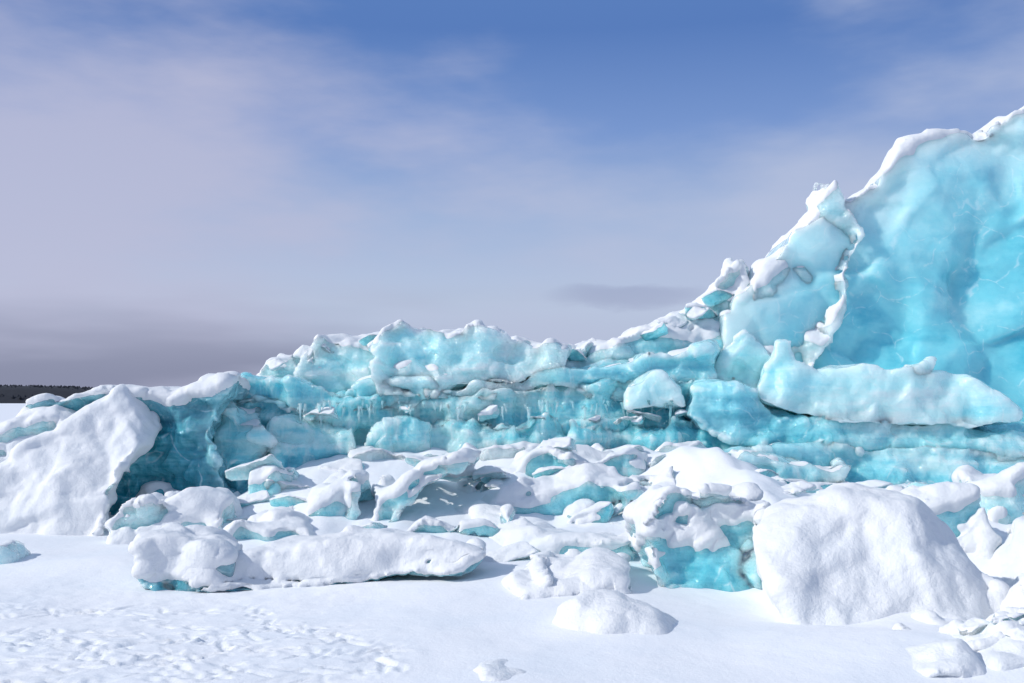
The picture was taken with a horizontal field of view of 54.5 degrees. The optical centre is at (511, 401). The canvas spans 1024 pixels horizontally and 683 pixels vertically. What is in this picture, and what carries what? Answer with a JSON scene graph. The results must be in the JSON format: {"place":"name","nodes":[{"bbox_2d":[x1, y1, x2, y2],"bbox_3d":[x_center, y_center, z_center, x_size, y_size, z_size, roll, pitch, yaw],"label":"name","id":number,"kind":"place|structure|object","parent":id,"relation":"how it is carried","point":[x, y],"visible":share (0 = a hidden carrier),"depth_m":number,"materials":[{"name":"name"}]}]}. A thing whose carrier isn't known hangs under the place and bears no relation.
{"place":"outdoors","nodes":[
{"label":"outdoors","id":0,"kind":"place"},
{"bbox_2d":[0,386,90,402],"bbox_3d":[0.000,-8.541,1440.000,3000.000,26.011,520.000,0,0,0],"label":"hills","id":1,"kind":"structure","parent":0,"point":[8,392],"depth_m":1197.84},
{"bbox_2d":[0,384,92,398],"bbox_3d":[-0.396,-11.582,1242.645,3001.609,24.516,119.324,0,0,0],"label":"forest","id":2,"kind":"object","parent":1,"relation":"on","point":[60,386],"visible":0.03,"depth_m":1239.31,"materials":[{"name":"plant"}]},
{"bbox_2d":[0,403,1023,682],"bbox_3d":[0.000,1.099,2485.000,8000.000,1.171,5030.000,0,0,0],"label":"ground","id":3,"kind":"structure","parent":0,"point":[82,609],"depth_m":6.95,"materials":[{"name":"white snow"}]},
{"bbox_2d":[0,540,30,563],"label":"ice chunk","id":4,"kind":"object","parent":3,"relation":"on","point":[11,551],"visible":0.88,"depth_m":9.75,"materials":[{"name":"blue ice"}]},
{"bbox_2d":[0,405,76,462],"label":"snow block","id":5,"kind":"structure","parent":3,"relation":"on","point":[26,423],"depth_m":12.62,"materials":[{"name":"white snow"}]},
{"bbox_2d":[0,384,161,535],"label":"snow slab","id":6,"kind":"structure","parent":3,"relation":"on","point":[64,477],"depth_m":12.19,"materials":[{"name":"white snow"}]},
{"bbox_2d":[15,371,250,514],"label":"ice block","id":7,"kind":"structure","parent":3,"relation":"on","point":[182,453],"depth_m":13.02,"materials":[{"name":"blue ice"}]},
{"bbox_2d":[105,486,242,544],"bbox_3d":[-3.821,1.397,11.342,1.376,0.888,1.424,0,0,0],"label":"ice boulder","id":8,"kind":"object","parent":3,"relation":"on","point":[132,518],"visible":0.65,"depth_m":10.93,"materials":[{"name":"white snow"}]},
{"bbox_2d":[128,522,242,591],"bbox_3d":[-2.912,1.436,9.105,1.023,0.617,1.128,0,0,0],"label":"snow boulder","id":9,"kind":"object","parent":3,"relation":"on","point":[167,556],"visible":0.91,"depth_m":8.63,"materials":[{"name":"white snow"}]},
{"bbox_2d":[227,514,254,520],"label":"ice chunk","id":10,"kind":"object","parent":3,"relation":"on","point":[246,517],"visible":0.48,"depth_m":11.33,"materials":[{"name":"white snow"}]},
{"bbox_2d":[213,401,277,493],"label":"ice block","id":11,"kind":"structure","parent":3,"relation":"on","point":[242,435],"depth_m":13.50,"materials":[{"name":"blue ice"}]},
{"bbox_2d":[238,490,271,506],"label":"ice chunk","id":12,"kind":"object","parent":3,"relation":"on","point":[256,497],"visible":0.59,"depth_m":11.89,"materials":[{"name":"white snow"}]},
{"bbox_2d":[223,506,315,541],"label":"ice boulder","id":13,"kind":"object","parent":3,"relation":"on","point":[279,522],"visible":0.46,"depth_m":10.35,"materials":[{"name":"white snow"}]},
{"bbox_2d":[248,465,293,494],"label":"ice boulder","id":14,"kind":"object","parent":3,"relation":"on","point":[259,475],"visible":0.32,"depth_m":12.10,"materials":[{"name":"white snow"}]},
{"bbox_2d":[225,454,284,480],"bbox_3d":[-3.175,0.812,12.310,0.735,0.277,0.301,-12,-13,10],"label":"ice chunk","id":15,"kind":"object","parent":14,"relation":"on","point":[240,472],"visible":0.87,"depth_m":12.22,"materials":[{"name":"blue ice"}]},
{"bbox_2d":[264,479,308,490],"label":"ice chunk","id":16,"kind":"object","parent":3,"relation":"on","point":[284,485],"visible":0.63,"depth_m":12.15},
{"bbox_2d":[269,494,306,506],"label":"ice chunk","id":17,"kind":"object","parent":3,"relation":"on","point":[284,500],"visible":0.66,"depth_m":11.65,"materials":[{"name":"blue ice"}]},
{"bbox_2d":[286,467,299,479],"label":"ice chunk","id":18,"kind":"object","parent":3,"relation":"on","point":[295,475],"visible":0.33,"depth_m":12.41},
{"bbox_2d":[266,413,356,467],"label":"ice block","id":19,"kind":"structure","parent":3,"relation":"on","point":[302,442],"depth_m":13.66,"materials":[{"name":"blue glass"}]},
{"bbox_2d":[181,525,485,592],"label":"ice slab","id":20,"kind":"structure","parent":3,"relation":"on","point":[348,554],"depth_m":8.67,"materials":[{"name":"white snow"}]},
{"bbox_2d":[306,469,374,519],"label":"snow boulder","id":21,"kind":"object","parent":3,"relation":"on","point":[340,492],"visible":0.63,"depth_m":11.13,"materials":[{"name":"white snow"}]},
{"bbox_2d":[319,458,364,471],"bbox_3d":[-2.159,0.859,12.953,0.624,0.198,0.409,14,25,21],"label":"ice chunk","id":22,"kind":"object","parent":3,"relation":"on","point":[347,464],"visible":0.66,"depth_m":12.89,"materials":[{"name":"white snow"}]},
{"bbox_2d":[360,522,386,528],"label":"ice chunk","id":23,"kind":"object","parent":3,"relation":"on","point":[379,525],"visible":0.27,"depth_m":10.48,"materials":[{"name":"ice"}]},
{"bbox_2d":[369,442,480,522],"bbox_3d":[-1.011,1.060,11.658,1.318,1.141,1.534,0,0,0],"label":"snow boulder","id":24,"kind":"object","parent":3,"relation":"on","point":[394,498],"visible":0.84,"depth_m":11.07,"materials":[{"name":"white snow"}]},
{"bbox_2d":[405,455,429,466],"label":"ice chunk","id":25,"kind":"object","parent":24,"relation":"on","point":[414,460],"visible":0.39,"depth_m":11.89,"materials":[{"name":"blue ice"}]},
{"bbox_2d":[257,329,605,375],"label":"ice wall","id":26,"kind":"structure","parent":3,"relation":"on","point":[443,330],"depth_m":15.22,"materials":[{"name":"white ice"}]},
{"bbox_2d":[407,500,514,536],"bbox_3d":[-0.648,1.527,10.941,1.380,0.841,1.538,0,0,0],"label":"ice slab","id":27,"kind":"object","parent":3,"relation":"on","point":[487,519],"depth_m":10.37,"materials":[{"name":"white snow"}]},
{"bbox_2d":[364,412,566,452],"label":"ice slab","id":28,"kind":"structure","parent":3,"relation":"on","point":[399,433],"depth_m":13.65,"materials":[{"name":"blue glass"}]},
{"bbox_2d":[530,416,545,419],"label":"ice chunk","id":29,"kind":"object","parent":28,"relation":"attached to","point":[531,417],"visible":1,"depth_m":13.67,"materials":[{"name":"ice"}]},
{"bbox_2d":[473,659,525,681],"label":"snow lump","id":30,"kind":"object","parent":3,"relation":"on","point":[495,670],"visible":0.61,"depth_m":5.70,"materials":[{"name":"white snow"}]},
{"bbox_2d":[482,541,540,561],"bbox_3d":[-0.042,1.515,9.680,0.708,0.209,0.271,-10,18,-5],"label":"ice chunk","id":31,"kind":"object","parent":3,"relation":"on","point":[516,551],"visible":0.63,"depth_m":9.63,"materials":[{"name":"white snow"}]},
{"bbox_2d":[237,372,786,455],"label":"ice wall","id":32,"kind":"structure","parent":3,"relation":"on","point":[291,391],"depth_m":13.90,"materials":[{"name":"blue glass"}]},
{"bbox_2d":[259,353,311,377],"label":"ice block","id":33,"kind":"structure","parent":32,"relation":"on","point":[287,368],"depth_m":14.60,"materials":[{"name":"blue ice"}]},
{"bbox_2d":[265,359,287,370],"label":"ice chunk","id":34,"kind":"object","parent":33,"relation":"on","point":[273,364],"visible":1,"depth_m":14.38,"materials":[{"name":"white snow"}]},
{"bbox_2d":[303,410,315,420],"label":"ice chunk","id":35,"kind":"object","parent":32,"relation":"attached to","point":[308,416],"visible":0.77,"depth_m":13.74,"materials":[{"name":"blue ice"}]},
{"bbox_2d":[310,406,338,419],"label":"ice chunk","id":36,"kind":"object","parent":32,"relation":"attached to","point":[325,412],"visible":0.96,"depth_m":13.70,"materials":[{"name":"white ice"}]},
{"bbox_2d":[293,333,373,393],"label":"ice block","id":37,"kind":"structure","parent":32,"relation":"on","point":[344,365],"depth_m":14.49,"materials":[{"name":"blue ice"}]},
{"bbox_2d":[293,345,312,360],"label":"ice chunk","id":38,"kind":"object","parent":37,"relation":"on","point":[299,353],"visible":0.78,"depth_m":14.57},
{"bbox_2d":[321,343,333,352],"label":"ice chunk","id":39,"kind":"object","parent":37,"relation":"on","point":[325,347],"visible":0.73,"depth_m":14.51,"materials":[{"name":"blue ice"}]},
{"bbox_2d":[358,334,376,345],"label":"ice chunk","id":40,"kind":"object","parent":37,"relation":"on","point":[364,340],"visible":0.71,"depth_m":14.47,"materials":[{"name":"blue ice"}]},
{"bbox_2d":[236,339,720,423],"bbox_3d":[-0.516,-0.257,14.535,7.050,1.279,1.908,0,0,0],"label":"ice ledge","id":41,"kind":"object","parent":32,"relation":"on","point":[695,360],"visible":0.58,"depth_m":13.92,"materials":[{"name":"blue ice"}]},
{"bbox_2d":[399,406,415,412],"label":"ice chunk","id":42,"kind":"object","parent":41,"relation":"attached to","point":[405,409],"visible":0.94,"depth_m":13.70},
{"bbox_2d":[368,319,571,398],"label":"ice slab","id":43,"kind":"structure","parent":41,"relation":"on","point":[474,350],"depth_m":13.99,"materials":[{"name":"blue ice"}]},
{"bbox_2d":[623,369,684,409],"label":"ice block","id":44,"kind":"structure","parent":41,"relation":"on","point":[658,388],"depth_m":13.65,"materials":[{"name":"white ice"}]},
{"bbox_2d":[478,404,499,420],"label":"ice chunk","id":45,"kind":"object","parent":32,"relation":"attached to","point":[491,411],"visible":1,"depth_m":13.77,"materials":[{"name":"white ice"}]},
{"bbox_2d":[589,415,600,422],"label":"ice chunk","id":46,"kind":"object","parent":32,"relation":"attached to","point":[596,419],"visible":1,"depth_m":13.73,"materials":[{"name":"ice"}]},
{"bbox_2d":[614,418,621,424],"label":"ice chunk","id":47,"kind":"object","parent":32,"relation":"attached to","point":[617,421],"visible":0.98,"depth_m":13.76,"materials":[{"name":"ice"}]},
{"bbox_2d":[621,415,644,420],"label":"ice chunk","id":48,"kind":"object","parent":32,"relation":"attached to","point":[630,418],"visible":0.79,"depth_m":13.63,"materials":[{"name":"white ice"}]},
{"bbox_2d":[631,415,643,423],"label":"ice chunk","id":49,"kind":"object","parent":32,"relation":"attached to","point":[640,420],"visible":1,"depth_m":13.61,"materials":[{"name":"white ice"}]},
{"bbox_2d":[627,410,661,421],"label":"ice chunk","id":50,"kind":"object","parent":32,"relation":"attached to","point":[653,417],"visible":1,"depth_m":13.68,"materials":[{"name":"blue ice"}]},
{"bbox_2d":[345,440,706,461],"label":"ice slab","id":51,"kind":"structure","parent":3,"relation":"on","point":[372,453],"depth_m":13.21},
{"bbox_2d":[457,440,647,492],"bbox_3d":[0.478,0.938,12.953,2.668,0.907,1.973,0,0,0],"label":"snow boulder","id":52,"kind":"object","parent":3,"relation":"on","point":[628,462],"visible":0.48,"depth_m":12.26,"materials":[{"name":"white snow"}]},
{"bbox_2d":[472,466,509,481],"bbox_3d":[-0.255,0.882,12.270,0.463,0.214,0.351,-7,11,0],"label":"ice chunk","id":53,"kind":"object","parent":52,"relation":"on","point":[489,471],"visible":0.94,"depth_m":12.12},
{"bbox_2d":[480,472,505,483],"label":"ice chunk","id":54,"kind":"object","parent":52,"relation":"on","point":[484,480],"visible":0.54,"depth_m":12.14,"materials":[{"name":"blue ice"}]},
{"bbox_2d":[540,437,576,451],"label":"ice chunk","id":55,"kind":"object","parent":52,"relation":"on","point":[568,443],"visible":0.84,"depth_m":12.31,"materials":[{"name":"white snow"}]},
{"bbox_2d":[616,445,643,451],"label":"ice chunk","id":56,"kind":"object","parent":52,"relation":"on","point":[639,448],"visible":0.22,"depth_m":12.92,"materials":[{"name":"white snow"}]},
{"bbox_2d":[486,517,638,559],"bbox_3d":[0.467,1.572,10.487,2.166,0.739,1.773,0,0,0],"label":"snow boulder","id":57,"kind":"object","parent":3,"relation":"on","point":[541,536],"visible":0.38,"depth_m":9.76,"materials":[{"name":"white snow"}]},
{"bbox_2d":[567,501,614,523],"bbox_3d":[0.916,1.312,11.202,0.518,0.322,0.368,-13,10,21],"label":"ice chunk","id":58,"kind":"object","parent":57,"relation":"on","point":[600,512],"visible":0.8,"depth_m":11.09,"materials":[{"name":"white snow"}]},
{"bbox_2d":[618,531,636,551],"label":"ice chunk","id":59,"kind":"object","parent":57,"relation":"on","point":[625,534],"visible":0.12,"depth_m":9.75,"materials":[{"name":"white snow"}]},
{"bbox_2d":[501,547,631,599],"bbox_3d":[0.467,1.631,8.441,1.168,0.760,1.276,0,0,0],"label":"snow boulder","id":60,"kind":"object","parent":3,"relation":"on","point":[548,574],"visible":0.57,"depth_m":8.10,"materials":[{"name":"white snow"}]},
{"bbox_2d":[481,463,675,517],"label":"ice slab","id":61,"kind":"structure","parent":3,"relation":"on","point":[569,491],"depth_m":11.39,"materials":[{"name":"white snow"}]},
{"bbox_2d":[532,466,565,477],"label":"ice chunk","id":62,"kind":"object","parent":61,"relation":"on","point":[546,471],"visible":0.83,"depth_m":11.80,"materials":[{"name":"ice"}]},
{"bbox_2d":[552,589,677,634],"bbox_3d":[0.869,1.681,7.100,1.359,0.699,1.197,0,0,0],"label":"snow boulder","id":63,"kind":"object","parent":3,"relation":"on","point":[602,611],"visible":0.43,"depth_m":6.81,"materials":[{"name":"white snow"}]},
{"bbox_2d":[567,416,734,450],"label":"ice slab","id":64,"kind":"structure","parent":3,"relation":"on","point":[675,430],"depth_m":13.66,"materials":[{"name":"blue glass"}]},
{"bbox_2d":[675,409,686,416],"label":"ice chunk","id":65,"kind":"object","parent":64,"relation":"on","point":[680,412],"visible":0.98,"depth_m":13.65,"materials":[{"name":"white ice"}]},
{"bbox_2d":[647,454,665,467],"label":"ice chunk","id":66,"kind":"object","parent":3,"relation":"on","point":[656,460],"visible":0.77,"depth_m":12.29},
{"bbox_2d":[565,258,757,379],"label":"ice ridge","id":67,"kind":"structure","parent":3,"relation":"on","point":[733,277],"depth_m":14.49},
{"bbox_2d":[567,347,586,361],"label":"ice chunk","id":68,"kind":"object","parent":67,"relation":"on","point":[576,354],"visible":0.68,"depth_m":14.36,"materials":[{"name":"blue ice"}]},
{"bbox_2d":[575,341,593,356],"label":"ice chunk","id":69,"kind":"object","parent":67,"relation":"on","point":[585,347],"visible":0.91,"depth_m":14.43,"materials":[{"name":"white ice"}]},
{"bbox_2d":[640,322,667,340],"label":"ice chunk","id":70,"kind":"object","parent":67,"relation":"on","point":[657,331],"visible":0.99,"depth_m":14.34,"materials":[{"name":"blue ice"}]},
{"bbox_2d":[657,316,687,327],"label":"ice chunk","id":71,"kind":"object","parent":67,"relation":"on","point":[674,321],"visible":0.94,"depth_m":14.52,"materials":[{"name":"white snow"}]},
{"bbox_2d":[679,306,709,319],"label":"ice chunk","id":72,"kind":"object","parent":67,"relation":"on","point":[694,312],"visible":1,"depth_m":14.50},
{"bbox_2d":[685,302,717,320],"bbox_3d":[2.801,-1.307,14.707,0.618,0.277,0.246,16,14,-12],"label":"ice chunk","id":73,"kind":"object","parent":67,"relation":"on","point":[710,314],"visible":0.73,"depth_m":14.62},
{"bbox_2d":[701,289,734,306],"bbox_3d":[3.048,-1.532,14.697,0.500,0.240,0.217,-8,-6,8],"label":"ice chunk","id":74,"kind":"object","parent":67,"relation":"on","point":[713,298],"visible":1,"depth_m":14.62,"materials":[{"name":"blue ice"}]},
{"bbox_2d":[622,482,770,591],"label":"ice block","id":75,"kind":"structure","parent":3,"relation":"on","point":[702,538],"depth_m":8.43,"materials":[{"name":"teal ice"}]},
{"bbox_2d":[755,468,778,476],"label":"ice chunk","id":76,"kind":"object","parent":3,"relation":"on","point":[768,473],"visible":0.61,"depth_m":10.95,"materials":[{"name":"blue ice"}]},
{"bbox_2d":[772,476,790,483],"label":"ice chunk","id":77,"kind":"object","parent":3,"relation":"on","point":[779,478],"visible":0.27,"depth_m":12.45,"materials":[{"name":"white snow"}]},
{"bbox_2d":[725,449,851,482],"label":"ice block","id":78,"kind":"structure","parent":3,"relation":"on","point":[789,468],"depth_m":12.68,"materials":[{"name":"ice"}]},
{"bbox_2d":[786,479,804,481],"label":"ice chunk","id":79,"kind":"object","parent":3,"relation":"on","point":[793,480],"visible":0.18,"depth_m":12.63,"materials":[{"name":"white snow"}]},
{"bbox_2d":[781,480,816,493],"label":"ice chunk","id":80,"kind":"object","parent":3,"relation":"on","point":[799,487],"visible":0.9,"depth_m":10.06,"materials":[{"name":"white snow"}]},
{"bbox_2d":[806,482,831,493],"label":"ice chunk","id":81,"kind":"object","parent":3,"relation":"on","point":[821,485],"visible":0.39,"depth_m":12.44,"materials":[{"name":"white snow"}]},
{"bbox_2d":[816,480,892,492],"bbox_3d":[4.094,1.033,11.901,0.877,0.146,0.400,-4,14,27],"label":"ice chunk","id":82,"kind":"object","parent":3,"relation":"on","point":[877,483],"visible":0.4,"depth_m":11.78,"materials":[{"name":"white snow"}]},
{"bbox_2d":[718,106,1023,421],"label":"ice wall","id":83,"kind":"structure","parent":3,"relation":"on","point":[936,265],"depth_m":14.61,"materials":[{"name":"blue ice"}]},
{"bbox_2d":[748,180,864,366],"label":"ice spire","id":84,"kind":"structure","parent":83,"relation":"attached to","point":[767,275],"depth_m":14.53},
{"bbox_2d":[753,482,991,624],"bbox_3d":[2.832,1.350,7.701,1.983,1.402,2.094,0,0,0],"label":"snow boulder","id":85,"kind":"object","parent":3,"relation":"on","point":[843,553],"visible":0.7,"depth_m":7.34,"materials":[{"name":"white snow"}]},
{"bbox_2d":[722,439,1023,484],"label":"ice wall","id":86,"kind":"structure","parent":3,"relation":"on","point":[922,464],"depth_m":13.23,"materials":[{"name":"blue ice"}]},
{"bbox_2d":[684,379,1023,461],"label":"ice ledge","id":87,"kind":"object","parent":86,"relation":"on","point":[735,413],"visible":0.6,"depth_m":13.46,"materials":[{"name":"blue ice"}]},
{"bbox_2d":[715,329,769,387],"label":"ice block","id":88,"kind":"structure","parent":87,"relation":"on","point":[743,356],"depth_m":14.14,"materials":[{"name":"blue ice"}]},
{"bbox_2d":[757,339,1022,427],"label":"ice slab","id":89,"kind":"structure","parent":87,"relation":"on","point":[852,393],"depth_m":13.48,"materials":[{"name":"ice"}]},
{"bbox_2d":[903,356,936,374],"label":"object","id":90,"kind":"object","parent":89,"relation":"on","point":[926,365],"visible":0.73,"depth_m":13.53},
{"bbox_2d":[896,480,928,487],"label":"ice slab","id":91,"kind":"structure","parent":3,"relation":"on","point":[918,484],"depth_m":12.42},
{"bbox_2d":[886,481,1001,558],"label":"ice block","id":92,"kind":"structure","parent":3,"relation":"on","point":[958,510],"depth_m":8.93,"materials":[{"name":"white snow"}]},
{"bbox_2d":[905,638,985,677],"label":"snow boulder","id":93,"kind":"object","parent":3,"relation":"on","point":[955,657],"visible":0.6,"depth_m":5.74,"materials":[{"name":"white snow"}]},
{"bbox_2d":[892,571,1023,652],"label":"snow heap","id":94,"kind":"object","parent":3,"relation":"on","point":[1000,594],"visible":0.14,"depth_m":7.14,"materials":[{"name":"white snow"}]},
{"bbox_2d":[939,619,1023,670],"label":"snow boulder","id":95,"kind":"object","parent":3,"relation":"on","point":[1006,653],"visible":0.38,"depth_m":5.87,"materials":[{"name":"white snow"}]},
{"bbox_2d":[958,617,989,635],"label":"ice chunk","id":96,"kind":"object","parent":95,"relation":"on","point":[972,626],"visible":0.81,"depth_m":6.21,"materials":[{"name":"white snow"}]},
{"bbox_2d":[990,615,1008,624],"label":"ice chunk","id":97,"kind":"object","parent":95,"relation":"on","point":[995,620],"visible":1,"depth_m":6.04,"materials":[{"name":"white snow"}]},
{"bbox_2d":[993,611,1009,618],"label":"ice chunk","id":98,"kind":"object","parent":95,"relation":"on","point":[1005,613],"visible":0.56,"depth_m":6.13,"materials":[{"name":"white snow"}]},
{"bbox_2d":[986,606,1023,621],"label":"ice chunk","id":99,"kind":"object","parent":95,"relation":"on","point":[1014,609],"visible":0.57,"depth_m":6.16,"materials":[{"name":"white snow"}]},
{"bbox_2d":[1002,627,1023,640],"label":"ice chunk","id":100,"kind":"object","parent":95,"relation":"on","point":[1017,633],"visible":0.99,"depth_m":5.91,"materials":[{"name":"white snow"}]},
{"bbox_2d":[1007,613,1023,620],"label":"ice chunk","id":101,"kind":"object","parent":95,"relation":"on","point":[1016,616],"visible":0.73,"depth_m":6.07,"materials":[{"name":"white snow"}]},
{"bbox_2d":[951,462,1023,524],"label":"snow boulder","id":102,"kind":"object","parent":3,"relation":"on","point":[1002,496],"visible":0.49,"depth_m":9.87,"materials":[{"name":"white snow"}]},
{"bbox_2d":[991,512,1023,585],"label":"snow boulder","id":103,"kind":"object","parent":3,"relation":"on","point":[1007,558],"visible":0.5,"depth_m":8.40,"materials":[{"name":"white snow"}]},
{"bbox_2d":[0,0,1023,387],"label":"sky","id":104,"kind":"structure","parent":0,"point":[190,190],"materials":[{"name":"blue"}]}
]}

